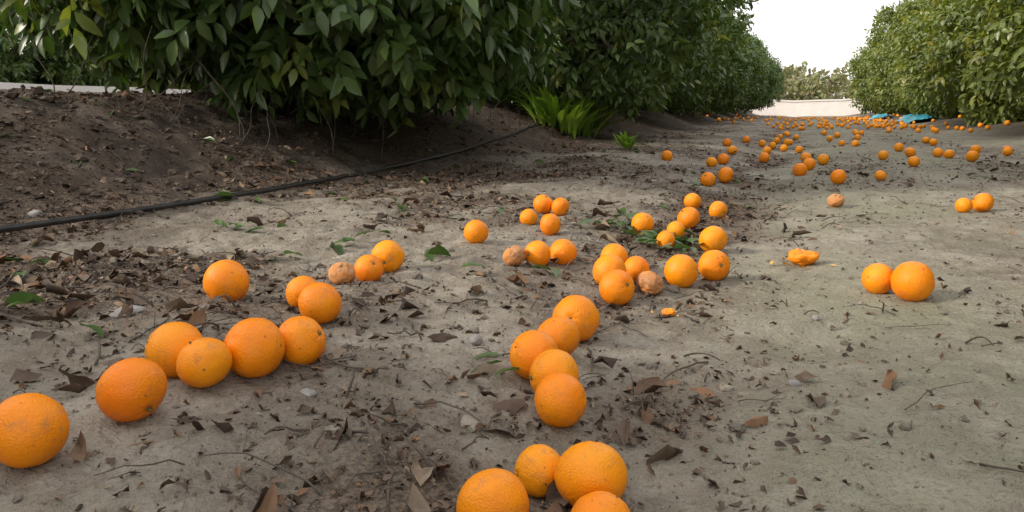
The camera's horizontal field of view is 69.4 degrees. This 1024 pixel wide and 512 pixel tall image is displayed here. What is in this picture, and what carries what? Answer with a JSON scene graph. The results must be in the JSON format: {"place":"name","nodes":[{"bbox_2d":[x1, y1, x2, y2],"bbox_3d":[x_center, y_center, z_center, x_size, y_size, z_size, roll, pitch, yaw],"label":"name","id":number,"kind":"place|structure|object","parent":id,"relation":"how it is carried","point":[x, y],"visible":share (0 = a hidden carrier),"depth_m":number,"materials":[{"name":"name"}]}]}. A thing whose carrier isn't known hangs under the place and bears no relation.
{"place":"outdoors","nodes":[
{"label":"outdoors","id":0,"kind":"place"},
{"bbox_2d":[0,89,782,259],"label":"fallen green leaves","id":1,"kind":"object","parent":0,"point":[436,250],"visible":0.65,"depth_m":2.83,"materials":[{"name":"plant"}]},
{"bbox_2d":[7,0,913,98],"label":"sky","id":2,"kind":"structure","parent":0,"point":[824,34],"materials":[{"name":"white"}]},
{"bbox_2d":[0,88,1023,511],"bbox_3d":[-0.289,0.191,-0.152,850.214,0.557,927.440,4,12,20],"label":"ground","id":3,"kind":"structure","parent":0,"point":[948,478],"depth_m":1.38,"materials":[{"name":"soil"}]},
{"bbox_2d":[0,393,69,467],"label":"orange","id":4,"kind":"object","parent":3,"relation":"on","point":[34,429],"visible":1,"depth_m":0.74,"materials":[{"name":"orange food"}]},
{"bbox_2d":[28,210,42,217],"bbox_3d":[-1.390,-0.120,2.159,0.038,0.030,0.040,2,11,11],"label":"stone","id":5,"kind":"object","parent":3,"relation":"on","point":[32,213],"visible":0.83,"depth_m":2.14,"materials":[{"name":"white stone"}]},
{"bbox_2d":[0,21,142,86],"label":"orange tree","id":6,"kind":"object","parent":3,"relation":"on","point":[26,66],"visible":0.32,"depth_m":10.95,"materials":[{"name":"green plant"}]},
{"bbox_2d":[0,82,190,93],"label":"concrete wall","id":7,"kind":"structure","parent":3,"relation":"on","point":[64,88],"depth_m":9.91,"materials":[{"name":"white concrete"}]},
{"bbox_2d":[7,34,191,89],"bbox_3d":[-7.258,-4.633,15.128,4.434,4.335,5.122,3,12,17],"label":"orange tree","id":8,"kind":"object","parent":3,"relation":"on","point":[177,87],"visible":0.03,"depth_m":13.77,"materials":[{"name":"green plant"}]},
{"bbox_2d":[109,305,146,317],"bbox_3d":[-0.665,0.099,1.281,0.062,0.026,0.045,-8,14,-36],"label":"stone","id":9,"kind":"object","parent":3,"relation":"on","point":[137,309],"visible":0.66,"depth_m":1.27,"materials":[{"name":"white stone"}]},
{"bbox_2d":[95,358,166,421],"bbox_3d":[-0.452,0.160,0.882,0.074,0.079,0.079,39,26,18],"label":"orange","id":10,"kind":"object","parent":3,"relation":"on","point":[130,389],"visible":1,"depth_m":0.86,"materials":[{"name":"orange food"}]},
{"bbox_2d":[144,322,202,377],"bbox_3d":[-0.466,0.130,1.023,0.076,0.079,0.079,23,1,-26],"label":"orange","id":11,"kind":"object","parent":3,"relation":"on","point":[167,343],"visible":0.59,"depth_m":0.99,"materials":[{"name":"orange food"}]},
{"bbox_2d":[176,337,231,387],"bbox_3d":[-0.408,0.140,0.978,0.070,0.066,0.070,-30,12,1],"label":"orange","id":12,"kind":"object","parent":3,"relation":"on","point":[203,362],"visible":1,"depth_m":0.95,"materials":[{"name":"orange food"}]},
{"bbox_2d":[203,259,249,301],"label":"orange","id":13,"kind":"object","parent":3,"relation":"on","point":[227,277],"visible":0.91,"depth_m":1.34,"materials":[{"name":"orange food"}]},
{"bbox_2d":[224,318,284,377],"bbox_3d":[-0.360,0.129,1.037,0.085,0.086,0.081,7,-21,32],"label":"orange","id":14,"kind":"object","parent":3,"relation":"on","point":[256,346],"visible":0.93,"depth_m":1.01,"materials":[{"name":"orange food"}]},
{"bbox_2d":[0,0,580,137],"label":"orange tree","id":15,"kind":"object","parent":3,"relation":"on","point":[423,57],"visible":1,"depth_m":3.69,"materials":[{"name":"green plant"}]},
{"bbox_2d":[285,276,316,308],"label":"orange","id":16,"kind":"object","parent":3,"relation":"on","point":[296,286],"visible":0.58,"depth_m":1.31,"materials":[{"name":"orange food"}]},
{"bbox_2d":[279,316,325,364],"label":"orange","id":17,"kind":"object","parent":3,"relation":"on","point":[305,339],"visible":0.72,"depth_m":1.07,"materials":[{"name":"orange food"}]},
{"bbox_2d":[300,388,316,396],"bbox_3d":[-0.274,0.184,0.990,0.025,0.014,0.022,8,14,36],"label":"stone","id":18,"kind":"object","parent":3,"relation":"on","point":[309,392],"visible":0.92,"depth_m":0.98,"materials":[{"name":"grey stone"}]},
{"bbox_2d":[298,282,341,323],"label":"orange","id":19,"kind":"object","parent":3,"relation":"on","point":[319,302],"visible":0.84,"depth_m":1.25,"materials":[{"name":"orange food"}]},
{"bbox_2d":[0,109,642,232],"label":"irrigation hose","id":20,"kind":"object","parent":3,"relation":"on","point":[48,222],"visible":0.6,"depth_m":2.51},
{"bbox_2d":[328,262,355,284],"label":"rotten orange","id":21,"kind":"object","parent":3,"relation":"on","point":[339,273],"visible":0.94,"depth_m":1.53,"materials":[{"name":"food"}]},
{"bbox_2d":[4,191,703,375],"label":"fresh fallen leaves","id":22,"kind":"object","parent":3,"relation":"on","point":[19,297],"visible":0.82,"depth_m":1.91,"materials":[{"name":"green plant"}]},
{"bbox_2d":[354,255,383,281],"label":"orange","id":23,"kind":"object","parent":3,"relation":"on","point":[368,267],"visible":0.94,"depth_m":1.60,"materials":[{"name":"orange food"}]},
{"bbox_2d":[371,240,404,271],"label":"orange","id":24,"kind":"object","parent":3,"relation":"on","point":[390,254],"visible":0.86,"depth_m":1.67,"materials":[{"name":"orange food"}]},
{"bbox_2d":[464,220,488,243],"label":"orange","id":25,"kind":"object","parent":3,"relation":"on","point":[476,231],"visible":0.97,"depth_m":2.03,"materials":[{"name":"orange food"}]},
{"bbox_2d":[470,334,482,344],"bbox_3d":[-0.059,0.139,1.226,0.021,0.018,0.026,1,11,4],"label":"stone","id":26,"kind":"object","parent":3,"relation":"on","point":[475,339],"visible":1,"depth_m":1.22,"materials":[{"name":"white stone"}]},
{"bbox_2d":[456,468,528,511],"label":"orange","id":27,"kind":"object","parent":3,"relation":"on","point":[494,490],"visible":1,"depth_m":0.71,"materials":[{"name":"orange food"}]},
{"bbox_2d":[0,84,1023,511],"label":"soil clods","id":28,"kind":"object","parent":3,"relation":"on","point":[470,422],"visible":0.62,"depth_m":2.38,"materials":[{"name":"soil"}]},
{"bbox_2d":[0,19,1023,511],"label":"twigs","id":29,"kind":"object","parent":3,"relation":"on","point":[378,471],"visible":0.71,"depth_m":1.72,"materials":[{"name":"brown wood"}]},
{"bbox_2d":[0,86,1023,511],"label":"leaf litter","id":30,"kind":"object","parent":3,"relation":"on","point":[270,498],"visible":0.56,"depth_m":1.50,"materials":[{"name":"brown plant"}]},
{"bbox_2d":[1,93,1023,511],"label":"bark chips","id":31,"kind":"object","parent":3,"relation":"on","point":[415,425],"visible":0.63,"depth_m":1.24,"materials":[{"name":"brown plant"}]},
{"bbox_2d":[503,245,525,265],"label":"rotten orange","id":32,"kind":"object","parent":3,"relation":"on","point":[515,255],"visible":1,"depth_m":1.77,"materials":[{"name":"brown food"}]},
{"bbox_2d":[520,209,537,224],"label":"orange","id":33,"kind":"object","parent":3,"relation":"on","point":[529,216],"visible":0.96,"depth_m":2.36,"materials":[{"name":"orange food"}]},
{"bbox_2d":[510,330,557,379],"bbox_3d":[0.033,0.150,1.123,0.074,0.076,0.077,27,-3,-28],"label":"orange","id":34,"kind":"object","parent":3,"relation":"on","point":[528,348],"visible":0.59,"depth_m":1.10,"materials":[{"name":"orange food"}]},
{"bbox_2d":[515,444,559,496],"bbox_3d":[0.031,0.241,0.831,0.057,0.058,0.058,-4,12,-22],"label":"orange","id":35,"kind":"object","parent":3,"relation":"on","point":[535,465],"visible":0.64,"depth_m":0.81,"materials":[{"name":"orange food"}]},
{"bbox_2d":[525,241,550,264],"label":"orange","id":36,"kind":"object","parent":3,"relation":"on","point":[538,252],"visible":0.92,"depth_m":1.79,"materials":[{"name":"orange food"}]},
{"bbox_2d":[533,195,552,213],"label":"orange","id":37,"kind":"object","parent":3,"relation":"on","point":[542,204],"visible":0.97,"depth_m":2.55,"materials":[{"name":"orange food"}]},
{"bbox_2d":[540,213,560,235],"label":"orange","id":38,"kind":"object","parent":3,"relation":"on","point":[550,224],"visible":0.98,"depth_m":2.20,"materials":[{"name":"orange food"}]},
{"bbox_2d":[529,349,578,391],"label":"orange","id":39,"kind":"object","parent":3,"relation":"on","point":[545,363],"visible":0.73,"depth_m":1.03,"materials":[{"name":"orange food"}]},
{"bbox_2d":[509,83,603,138],"bbox_3d":[0.419,-1.459,7.433,0.873,0.564,1.045,9,14,37],"label":"weed","id":40,"kind":"object","parent":3,"relation":"on","point":[553,113],"visible":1,"depth_m":7.30,"materials":[{"name":"green plant"}]},
{"bbox_2d":[538,316,579,354],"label":"orange","id":41,"kind":"object","parent":3,"relation":"on","point":[563,332],"visible":0.69,"depth_m":1.19,"materials":[{"name":"orange food"}]},
{"bbox_2d":[551,197,568,215],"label":"orange","id":42,"kind":"object","parent":3,"relation":"on","point":[559,206],"visible":0.98,"depth_m":2.53,"materials":[{"name":"orange food"}]},
{"bbox_2d":[534,373,586,427],"bbox_3d":[0.064,0.192,0.988,0.070,0.074,0.073,-12,5,26],"label":"orange","id":43,"kind":"object","parent":3,"relation":"on","point":[560,400],"visible":1,"depth_m":0.96,"materials":[{"name":"orange food"}]},
{"bbox_2d":[550,239,576,264],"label":"orange","id":44,"kind":"object","parent":3,"relation":"on","point":[564,251],"visible":0.88,"depth_m":1.85,"materials":[{"name":"orange food"}]},
{"bbox_2d":[516,90,631,138],"bbox_3d":[0.582,-1.558,7.990,1.322,0.612,1.272,4,12,20],"label":"weed","id":45,"kind":"object","parent":3,"relation":"on","point":[589,127],"visible":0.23,"depth_m":7.90,"materials":[{"name":"green plant"}]},
{"bbox_2d":[552,295,599,341],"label":"orange","id":46,"kind":"object","parent":3,"relation":"on","point":[581,312],"visible":0.75,"depth_m":1.30,"materials":[{"name":"orange food"}]},
{"bbox_2d":[554,440,627,505],"bbox_3d":[0.085,0.234,0.792,0.078,0.074,0.078,1,-28,6],"label":"orange","id":47,"kind":"object","parent":3,"relation":"on","point":[583,468],"visible":0.78,"depth_m":0.76,"materials":[{"name":"orange food"}]},
{"bbox_2d":[571,491,629,511],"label":"orange","id":48,"kind":"object","parent":3,"relation":"on","point":[600,501],"visible":1,"depth_m":0.71,"materials":[{"name":"orange food"}]},
{"bbox_2d":[450,0,751,126],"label":"orange tree","id":49,"kind":"object","parent":3,"relation":"on","point":[653,41],"visible":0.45,"depth_m":7.62,"materials":[{"name":"green plant"}]},
{"bbox_2d":[593,254,625,284],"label":"orange","id":50,"kind":"object","parent":3,"relation":"on","point":[603,265],"visible":0.52,"depth_m":1.67,"materials":[{"name":"orange food"}]},
{"bbox_2d":[600,243,627,262],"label":"orange","id":51,"kind":"object","parent":3,"relation":"on","point":[618,250],"visible":0.48,"depth_m":1.83,"materials":[{"name":"orange food"}]},
{"bbox_2d":[599,269,634,305],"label":"orange","id":52,"kind":"object","parent":3,"relation":"on","point":[616,286],"visible":0.98,"depth_m":1.57,"materials":[{"name":"orange food"}]},
{"bbox_2d":[613,130,640,149],"bbox_3d":[0.968,-0.985,6.301,0.250,0.179,0.318,9,14,39],"label":"weed","id":53,"kind":"object","parent":3,"relation":"on","point":[625,141],"visible":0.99,"depth_m":6.25,"materials":[{"name":"green plant"}]},
{"bbox_2d":[625,256,648,280],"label":"orange","id":54,"kind":"object","parent":3,"relation":"on","point":[636,266],"visible":0.67,"depth_m":1.75,"materials":[{"name":"orange food"}]},
{"bbox_2d":[631,213,653,233],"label":"orange","id":55,"kind":"object","parent":3,"relation":"on","point":[642,221],"visible":0.83,"depth_m":2.31,"materials":[{"name":"orange food"}]},
{"bbox_2d":[637,271,663,294],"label":"rotten orange","id":56,"kind":"object","parent":3,"relation":"on","point":[651,282],"visible":1,"depth_m":1.67,"materials":[{"name":"brown food"}]},
{"bbox_2d":[560,0,759,113],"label":"orange tree","id":57,"kind":"object","parent":3,"relation":"on","point":[694,77],"visible":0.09,"depth_m":11.76,"materials":[{"name":"green plant"}]},
{"bbox_2d":[656,230,674,249],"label":"orange","id":58,"kind":"object","parent":3,"relation":"on","point":[665,237],"visible":0.86,"depth_m":2.16,"materials":[{"name":"orange food"}]},
{"bbox_2d":[661,150,672,160],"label":"orange","id":59,"kind":"object","parent":3,"relation":"on","point":[666,155],"visible":0.94,"depth_m":5.37,"materials":[{"name":"orange food"}]},
{"bbox_2d":[651,308,684,316],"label":"squashed orange","id":60,"kind":"object","parent":3,"relation":"on","point":[668,311],"visible":0.98,"depth_m":1.51,"materials":[{"name":"orange food"}]},
{"bbox_2d":[667,221,684,237],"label":"orange","id":61,"kind":"object","parent":3,"relation":"on","point":[677,228],"visible":0.69,"depth_m":2.27,"materials":[{"name":"orange food"}]},
{"bbox_2d":[664,254,697,287],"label":"orange","id":62,"kind":"object","parent":3,"relation":"on","point":[680,270],"visible":0.97,"depth_m":1.73,"materials":[{"name":"orange food"}]},
{"bbox_2d":[677,207,699,228],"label":"orange","id":63,"kind":"object","parent":3,"relation":"on","point":[688,217],"visible":0.9,"depth_m":2.53,"materials":[{"name":"orange food"}]},
{"bbox_2d":[684,193,701,208],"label":"orange","id":64,"kind":"object","parent":3,"relation":"on","point":[693,200],"visible":0.81,"depth_m":2.93,"materials":[{"name":"orange food"}]},
{"bbox_2d":[700,172,715,186],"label":"orange","id":65,"kind":"object","parent":3,"relation":"on","point":[708,179],"visible":0.99,"depth_m":3.83,"materials":[{"name":"orange food"}]},
{"bbox_2d":[706,157,716,166],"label":"orange","id":66,"kind":"object","parent":3,"relation":"on","point":[711,161],"visible":0.94,"depth_m":5.06,"materials":[{"name":"orange food"}]},
{"bbox_2d":[664,0,761,116],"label":"orange tree","id":67,"kind":"object","parent":3,"relation":"on","point":[719,95],"visible":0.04,"depth_m":17.16,"materials":[{"name":"green plant"}]},
{"bbox_2d":[699,226,727,250],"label":"orange","id":68,"kind":"object","parent":3,"relation":"on","point":[713,237],"visible":0.85,"depth_m":2.12,"materials":[{"name":"orange food"}]},
{"bbox_2d":[698,250,729,280],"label":"orange","id":69,"kind":"object","parent":3,"relation":"on","point":[714,265],"visible":1,"depth_m":1.79,"materials":[{"name":"orange food"}]},
{"bbox_2d":[709,201,726,218],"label":"orange","id":70,"kind":"object","parent":3,"relation":"on","point":[717,208],"visible":0.9,"depth_m":2.77,"materials":[{"name":"orange food"}]},
{"bbox_2d":[717,153,728,164],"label":"orange","id":71,"kind":"object","parent":3,"relation":"on","point":[722,158],"visible":0.99,"depth_m":5.26,"materials":[{"name":"orange food"}]},
{"bbox_2d":[718,167,733,182],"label":"orange","id":72,"kind":"object","parent":3,"relation":"on","point":[725,174],"visible":1,"depth_m":4.04,"materials":[{"name":"orange food"}]},
{"bbox_2d":[723,138,730,146],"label":"orange","id":73,"kind":"object","parent":3,"relation":"on","point":[727,142],"visible":0.96,"depth_m":7.59,"materials":[{"name":"orange food"}]},
{"bbox_2d":[694,6,769,117],"bbox_3d":[5.047,-5.990,21.992,4.889,3.719,4.188,8,14,36],"label":"orange tree","id":74,"kind":"object","parent":3,"relation":"on","point":[756,65],"visible":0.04,"depth_m":21.37,"materials":[{"name":"green plant"}]},
{"bbox_2d":[727,146,737,154],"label":"orange","id":75,"kind":"object","parent":3,"relation":"on","point":[731,149],"visible":0.86,"depth_m":6.35,"materials":[{"name":"orange food"}]},
{"bbox_2d":[742,136,749,142],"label":"orange","id":76,"kind":"object","parent":3,"relation":"on","point":[745,139],"visible":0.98,"depth_m":8.61,"materials":[{"name":"orange food"}]},
{"bbox_2d":[722,15,773,113],"bbox_3d":[6.938,-6.790,26.073,4.192,3.723,4.894,6,13,28],"label":"orange tree","id":77,"kind":"object","parent":3,"relation":"on","point":[761,81],"visible":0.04,"depth_m":25.82,"materials":[{"name":"green plant"}]},
{"bbox_2d":[738,35,782,114],"bbox_3d":[8.567,-7.717,30.538,4.251,3.776,4.963,-10,15,-42],"label":"orange tree","id":78,"kind":"object","parent":3,"relation":"on","point":[773,78],"visible":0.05,"depth_m":29.65,"materials":[{"name":"green plant"}]},
{"bbox_2d":[759,152,769,162],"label":"orange","id":79,"kind":"object","parent":3,"relation":"on","point":[764,156],"visible":0.95,"depth_m":5.84,"materials":[{"name":"orange food"}]},
{"bbox_2d":[740,34,789,111],"bbox_3d":[10.258,-8.567,34.622,5.136,3.907,4.398,7,13,33],"label":"orange tree","id":80,"kind":"object","parent":3,"relation":"on","point":[770,102],"visible":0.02,"depth_m":33.64,"materials":[{"name":"green plant"}]},
{"bbox_2d":[786,380,801,385],"bbox_3d":[0.427,0.194,1.122,0.022,0.012,0.016,6,13,28],"label":"stone","id":81,"kind":"object","parent":3,"relation":"on","point":[793,383],"visible":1,"depth_m":1.12,"materials":[{"name":"grey stone"}]},
{"bbox_2d":[792,163,807,175],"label":"orange","id":82,"kind":"object","parent":3,"relation":"on","point":[799,169],"visible":0.97,"depth_m":4.54,"materials":[{"name":"orange food"}]},
{"bbox_2d":[770,248,835,267],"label":"squashed orange","id":83,"kind":"object","parent":3,"relation":"on","point":[802,258],"visible":0.99,"depth_m":1.94,"materials":[{"name":"orange food"}]},
{"bbox_2d":[803,158,815,169],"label":"orange","id":84,"kind":"object","parent":3,"relation":"on","point":[810,163],"visible":0.85,"depth_m":4.88,"materials":[{"name":"orange food"}]},
{"bbox_2d":[752,98,871,116],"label":"concrete wall","id":85,"kind":"structure","parent":3,"relation":"on","point":[822,107],"depth_m":39.09,"materials":[{"name":"beige concrete"}]},
{"bbox_2d":[811,315,819,320],"bbox_3d":[0.592,0.121,1.440,0.016,0.013,0.016,6,13,28],"label":"stone","id":86,"kind":"object","parent":3,"relation":"on","point":[815,317],"visible":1,"depth_m":1.44,"materials":[{"name":"white stone"}]},
{"bbox_2d":[817,154,828,164],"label":"orange","id":87,"kind":"object","parent":3,"relation":"on","point":[822,159],"visible":0.96,"depth_m":5.24,"materials":[{"name":"orange food"}]},
{"bbox_2d":[774,60,873,99],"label":"distant trees","id":88,"kind":"object","parent":3,"relation":"on","point":[814,86],"visible":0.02,"depth_m":79.95,"materials":[{"name":"green plant"}]},
{"bbox_2d":[827,194,843,206],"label":"rotten orange","id":89,"kind":"object","parent":3,"relation":"on","point":[835,200],"visible":1,"depth_m":3.05,"materials":[{"name":"food"}]},
{"bbox_2d":[830,169,846,183],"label":"orange","id":90,"kind":"object","parent":3,"relation":"on","point":[838,176],"visible":1,"depth_m":3.87,"materials":[{"name":"orange food"}]},
{"bbox_2d":[706,113,1012,161],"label":"fallen oranges","id":91,"kind":"object","parent":3,"relation":"on","point":[972,154],"visible":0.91,"depth_m":11.14,"materials":[{"name":"orange food"}]},
{"bbox_2d":[861,263,892,293],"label":"orange","id":92,"kind":"object","parent":3,"relation":"on","point":[875,278],"visible":0.88,"depth_m":1.59,"materials":[{"name":"orange food"}]},
{"bbox_2d":[874,170,886,180],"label":"orange","id":93,"kind":"object","parent":3,"relation":"on","point":[881,175],"visible":1,"depth_m":3.97,"materials":[{"name":"orange food"}]},
{"bbox_2d":[869,114,893,119],"bbox_3d":[11.930,-4.510,23.931,0.722,0.205,1.500,4,12,20],"label":"plastic sheet","id":94,"kind":"object","parent":3,"relation":"on","point":[880,116],"visible":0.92,"depth_m":23.52,"materials":[{"name":"teal plastic"}]},
{"bbox_2d":[845,0,919,114],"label":"orange tree","id":95,"kind":"object","parent":3,"relation":"on","point":[858,67],"visible":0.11,"depth_m":29.83,"materials":[{"name":"green plant"}]},
{"bbox_2d":[878,150,888,159],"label":"orange","id":96,"kind":"object","parent":3,"relation":"on","point":[883,154],"visible":0.96,"depth_m":5.48,"materials":[{"name":"orange food"}]},
{"bbox_2d":[860,0,925,114],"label":"orange tree","id":97,"kind":"object","parent":3,"relation":"on","point":[879,81],"visible":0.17,"depth_m":25.58,"materials":[{"name":"green plant"}]},
{"bbox_2d":[904,147,915,156],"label":"orange","id":98,"kind":"object","parent":3,"relation":"on","point":[910,152],"visible":0.97,"depth_m":5.76,"materials":[{"name":"orange food"}]},
{"bbox_2d":[890,261,934,301],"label":"orange","id":99,"kind":"object","parent":3,"relation":"on","point":[913,281],"visible":1,"depth_m":1.51,"materials":[{"name":"orange food"}]},
{"bbox_2d":[908,156,919,166],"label":"orange","id":100,"kind":"object","parent":3,"relation":"on","point":[913,161],"visible":0.94,"depth_m":4.88,"materials":[{"name":"orange food"}]},
{"bbox_2d":[896,114,941,122],"bbox_3d":[10.033,-3.422,18.338,0.722,0.224,3.000,4,12,20],"label":"plastic sheet","id":101,"kind":"object","parent":3,"relation":"on","point":[909,118],"visible":0.95,"depth_m":17.83,"materials":[{"name":"teal plastic"}]},
{"bbox_2d":[884,0,960,114],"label":"orange tree","id":102,"kind":"object","parent":3,"relation":"on","point":[893,84],"visible":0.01,"depth_m":21.29,"materials":[{"name":"green plant"}]},
{"bbox_2d":[888,0,988,118],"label":"orange tree","id":103,"kind":"object","parent":3,"relation":"on","point":[913,89],"visible":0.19,"depth_m":17.14,"materials":[{"name":"green plant"}]},
{"bbox_2d":[955,198,972,212],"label":"orange","id":104,"kind":"object","parent":3,"relation":"on","point":[963,205],"visible":0.98,"depth_m":2.70,"materials":[{"name":"orange food"}]},
{"bbox_2d":[909,0,1023,126],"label":"orange tree","id":105,"kind":"object","parent":3,"relation":"on","point":[979,106],"visible":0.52,"depth_m":12.46,"materials":[{"name":"green plant"}]},
{"bbox_2d":[972,193,993,211],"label":"orange","id":106,"kind":"object","parent":3,"relation":"on","point":[982,202],"visible":0.92,"depth_m":2.74,"materials":[{"name":"orange food"}]},
{"bbox_2d":[955,0,1023,109],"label":"orange tree","id":107,"kind":"object","parent":3,"relation":"on","point":[1004,48],"visible":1,"depth_m":9.03,"materials":[{"name":"green plant"}]}
]}

